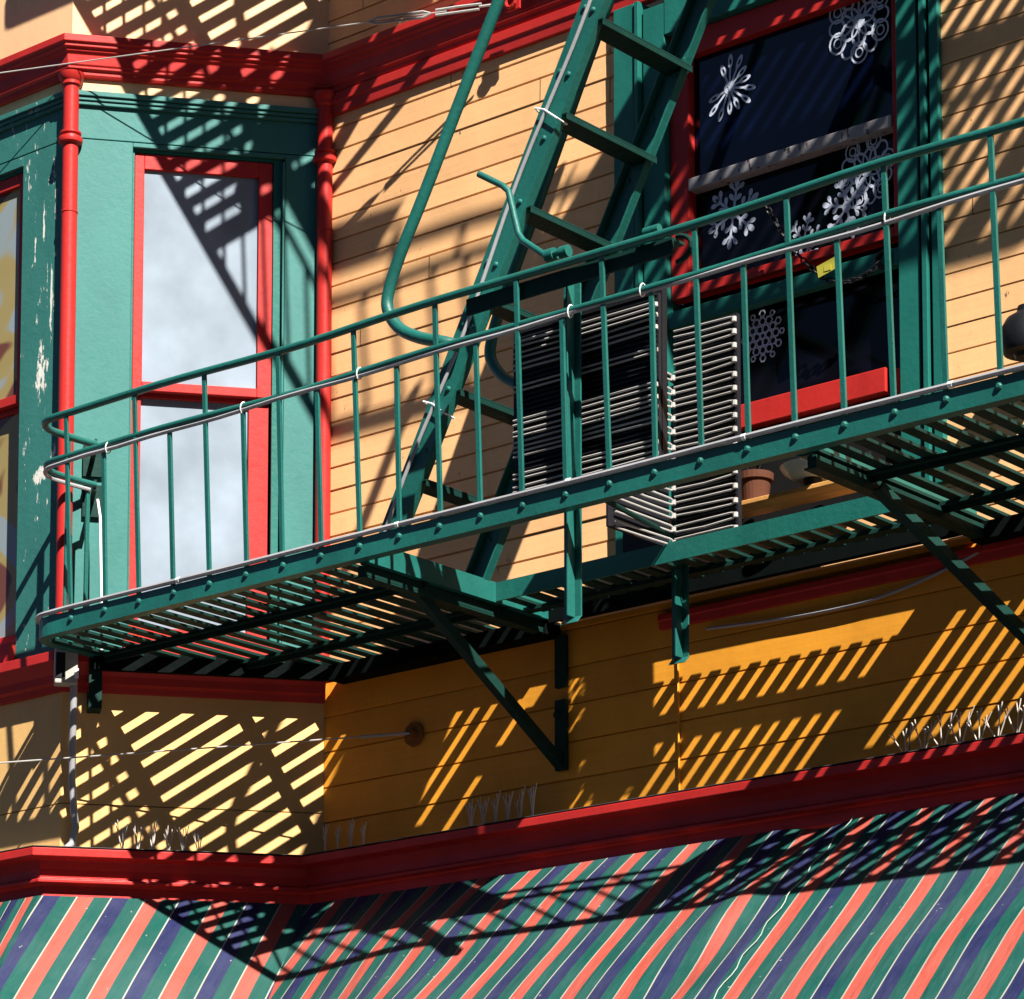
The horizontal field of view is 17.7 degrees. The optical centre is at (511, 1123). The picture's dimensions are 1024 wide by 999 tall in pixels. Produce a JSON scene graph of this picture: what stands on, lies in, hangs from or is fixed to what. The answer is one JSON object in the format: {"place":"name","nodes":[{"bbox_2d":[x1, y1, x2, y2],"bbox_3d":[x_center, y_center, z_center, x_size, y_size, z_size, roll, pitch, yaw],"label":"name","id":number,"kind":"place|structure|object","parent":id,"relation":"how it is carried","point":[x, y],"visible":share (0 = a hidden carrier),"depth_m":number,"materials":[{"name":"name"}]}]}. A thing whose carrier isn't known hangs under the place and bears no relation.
{"place":"outdoors","nodes":[
{"label":"outdoors","id":0,"kind":"place"},
{"bbox_2d":[780,451,870,485],"bbox_3d":[1.238,-2.620,13.257,0.393,0.096,0.265,-15,-17,67],"label":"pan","id":1,"kind":"object","parent":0,"point":[794,470],"visible":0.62,"depth_m":13.27,"materials":[{"name":"white metal"}]},
{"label":"ground","id":2,"kind":"structure","parent":0,"visible":0},
{"bbox_2d":[0,0,1023,903],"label":"house","id":3,"kind":"structure","parent":2,"relation":"on","point":[170,212],"depth_m":14.81,"materials":[{"name":"orange paint"}]},
{"bbox_2d":[0,169,22,662],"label":"window","id":4,"kind":"structure","parent":3,"relation":"in","point":[11,185],"depth_m":15.47,"materials":[{"name":"red paint"}]},
{"bbox_2d":[54,648,78,845],"bbox_3d":[-2.006,-1.672,14.830,0.116,0.911,0.193,0,-6,-3],"label":"conduit","id":5,"kind":"object","parent":3,"relation":"attached to","point":[66,671],"visible":0.97,"depth_m":14.82,"materials":[{"name":"grey metal"}]},
{"bbox_2d":[115,819,203,850],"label":"bird spikes","id":6,"kind":"object","parent":3,"relation":"on","point":[153,837],"visible":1,"depth_m":14.82,"materials":[{"name":"silver metal"}]},
{"bbox_2d":[124,149,281,657],"bbox_3d":[-1.423,-3.313,15.277,0.727,2.432,0.133,1,-7,-11],"label":"window","id":7,"kind":"structure","parent":3,"relation":"in","point":[207,229],"depth_m":15.32,"materials":[{"name":"red paint"}]},
{"bbox_2d":[0,722,423,763],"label":"guy wire","id":8,"kind":"object","parent":3,"relation":"attached to","point":[413,733],"visible":1,"depth_m":14.78,"materials":[{"name":"metal"}]},
{"bbox_2d":[0,0,520,73],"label":"guy wire","id":9,"kind":"object","parent":3,"relation":"attached to","point":[511,5],"visible":0.93,"depth_m":14.79,"materials":[{"name":"metal"}]},
{"bbox_2d":[322,817,366,850],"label":"bird spikes","id":10,"kind":"object","parent":3,"relation":"on","point":[350,835],"visible":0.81,"depth_m":14.80,"materials":[{"name":"grey metal"}]},
{"bbox_2d":[466,783,536,825],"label":"bird spikes","id":11,"kind":"object","parent":3,"relation":"on","point":[531,794],"visible":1,"depth_m":14.19,"materials":[{"name":"grey metal"}]},
{"bbox_2d":[0,793,1023,998],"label":"awning","id":12,"kind":"object","parent":3,"relation":"attached to","point":[925,903],"visible":1,"depth_m":13.10,"materials":[{"name":"fabric"}]},
{"bbox_2d":[39,117,1023,771],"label":"fire escape","id":13,"kind":"object","parent":3,"relation":"attached to","point":[927,513],"visible":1,"depth_m":13.24,"materials":[{"name":"green metal"}]},
{"bbox_2d":[96,499,102,650],"bbox_3d":[-1.859,-2.477,14.875,0.015,0.719,0.092,3,-7,-28],"label":"cable","id":14,"kind":"object","parent":13,"relation":"hanging from","point":[100,545],"visible":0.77,"depth_m":14.88,"materials":[{"name":"white plastic"}]},
{"bbox_2d":[35,363,1023,638],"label":"conduit","id":15,"kind":"object","parent":13,"relation":"attached to","point":[595,475],"visible":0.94,"depth_m":12.63,"materials":[{"name":"metal"}]},
{"bbox_2d":[43,178,1023,491],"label":"cable","id":16,"kind":"object","parent":13,"relation":"attached to","point":[641,294],"visible":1,"depth_m":12.79,"materials":[{"name":"grey paint"}]},
{"bbox_2d":[379,0,715,580],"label":"fire escape ladder","id":17,"kind":"object","parent":13,"relation":"on","point":[673,66],"visible":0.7,"depth_m":13.41,"materials":[{"name":"green metal"}]},
{"bbox_2d":[383,0,591,531],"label":"cable","id":18,"kind":"object","parent":17,"relation":"attached to","point":[506,210],"visible":0.82,"depth_m":13.22,"materials":[{"name":"grey paint"}]},
{"bbox_2d":[560,283,688,664],"bbox_3d":[0.451,-2.553,13.151,0.089,1.356,0.959,-4,-7,30],"label":"drop ladder","id":19,"kind":"object","parent":13,"relation":"hanging from","point":[573,575],"visible":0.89,"depth_m":12.79,"materials":[{"name":"green metal"}]},
{"bbox_2d":[513,288,741,552],"bbox_3d":[0.519,-2.837,13.133,0.756,0.935,0.805,-5,-8,40],"label":"wire rack","id":20,"kind":"object","parent":13,"relation":"on","point":[709,505],"visible":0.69,"depth_m":13.00,"materials":[{"name":"white metal"}]},
{"bbox_2d":[764,205,891,285],"bbox_3d":[1.285,-3.623,13.492,0.598,0.448,0.048,-5,-8,35],"label":"chain","id":21,"kind":"object","parent":13,"relation":"hanging from","point":[877,262],"visible":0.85,"depth_m":13.46,"materials":[{"name":"black paint"}]},
{"bbox_2d":[817,257,834,277],"bbox_3d":[1.290,-3.494,13.443,0.116,0.074,0.004,-5,-8,40],"label":"tag","id":22,"kind":"object","parent":21,"relation":"hanging from","point":[826,267],"visible":0.82,"depth_m":13.45,"materials":[{"name":"yellow plastic"}]},
{"bbox_2d":[677,664,680,789],"bbox_3d":[0.699,-1.704,13.832,0.012,0.736,0.010,-5,-8,40],"label":"cable","id":23,"kind":"object","parent":3,"relation":"attached to","point":[678,729],"visible":0.56,"depth_m":13.83,"materials":[{"name":"paint"}]},
{"bbox_2d":[709,54,754,121],"bbox_3d":[0.935,-4.412,14.015,0.247,0.284,0.004,-5,-8,40],"label":"paper snowflake","id":24,"kind":"object","parent":3,"relation":"attached to","point":[729,90],"visible":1,"depth_m":14.01,"materials":[{"name":"white paper"}]},
{"bbox_2d":[708,181,758,249],"bbox_3d":[0.937,-3.853,13.961,0.266,0.310,0.004,-5,-8,40],"label":"paper snowflake","id":25,"kind":"object","parent":3,"relation":"attached to","point":[734,198],"visible":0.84,"depth_m":13.96,"materials":[{"name":"white paper"}]},
{"bbox_2d":[741,463,773,500],"bbox_3d":[1.000,-2.684,13.556,0.275,0.291,0.157,-5,-8,40],"label":"flower pot","id":26,"kind":"object","parent":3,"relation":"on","point":[757,482],"visible":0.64,"depth_m":13.49,"materials":[{"name":"ceramic"}]},
{"bbox_2d":[741,309,784,361],"bbox_3d":[1.051,-3.301,13.820,0.227,0.228,0.003,-5,-8,40],"label":"paper snowflake","id":27,"kind":"object","parent":3,"relation":"attached to","point":[756,332],"visible":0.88,"depth_m":13.81,"materials":[{"name":"white paper"}]},
{"bbox_2d":[613,0,947,554],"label":"window","id":28,"kind":"structure","parent":3,"relation":"in","point":[808,104],"depth_m":13.72,"materials":[{"name":"green paint"}]},
{"bbox_2d":[791,213,819,253],"bbox_3d":[1.207,-3.673,13.712,0.193,0.222,0.004,-5,-8,40],"label":"paper snowflake","id":29,"kind":"object","parent":3,"relation":"attached to","point":[807,221],"visible":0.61,"depth_m":13.71,"materials":[{"name":"white paper"}]},
{"bbox_2d":[706,552,978,629],"bbox_3d":[1.378,-2.163,13.291,1.475,0.164,0.015,-5,-8,40],"label":"cable","id":30,"kind":"object","parent":3,"relation":"attached to","point":[926,578],"visible":0.95,"depth_m":13.32,"materials":[{"name":"grey paint"}]},
{"bbox_2d":[822,177,868,237],"bbox_3d":[1.374,-3.768,13.576,0.232,0.272,0.004,-5,-8,40],"label":"paper snowflake","id":31,"kind":"object","parent":3,"relation":"attached to","point":[846,206],"visible":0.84,"depth_m":13.57,"materials":[{"name":"white paper"}]},
{"bbox_2d":[829,0,889,63],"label":"paper snowflake","id":32,"kind":"object","parent":3,"relation":"attached to","point":[859,19],"visible":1,"depth_m":13.61,"materials":[{"name":"white paper"}]},
{"bbox_2d":[838,136,892,209],"bbox_3d":[1.456,-3.912,13.529,0.283,0.320,0.004,-5,-8,40],"label":"paper snowflake","id":33,"kind":"object","parent":3,"relation":"attached to","point":[867,174],"visible":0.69,"depth_m":13.52,"materials":[{"name":"white paper"}]},
{"bbox_2d":[889,698,1023,751],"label":"bird spikes","id":34,"kind":"object","parent":3,"relation":"on","point":[986,722],"visible":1,"depth_m":12.70,"materials":[{"name":"silver metal"}]},
{"bbox_2d":[1002,303,1023,361],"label":"wall lamp","id":35,"kind":"object","parent":3,"relation":"attached to","point":[1013,335],"visible":0.94,"depth_m":12.65,"materials":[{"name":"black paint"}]}
]}

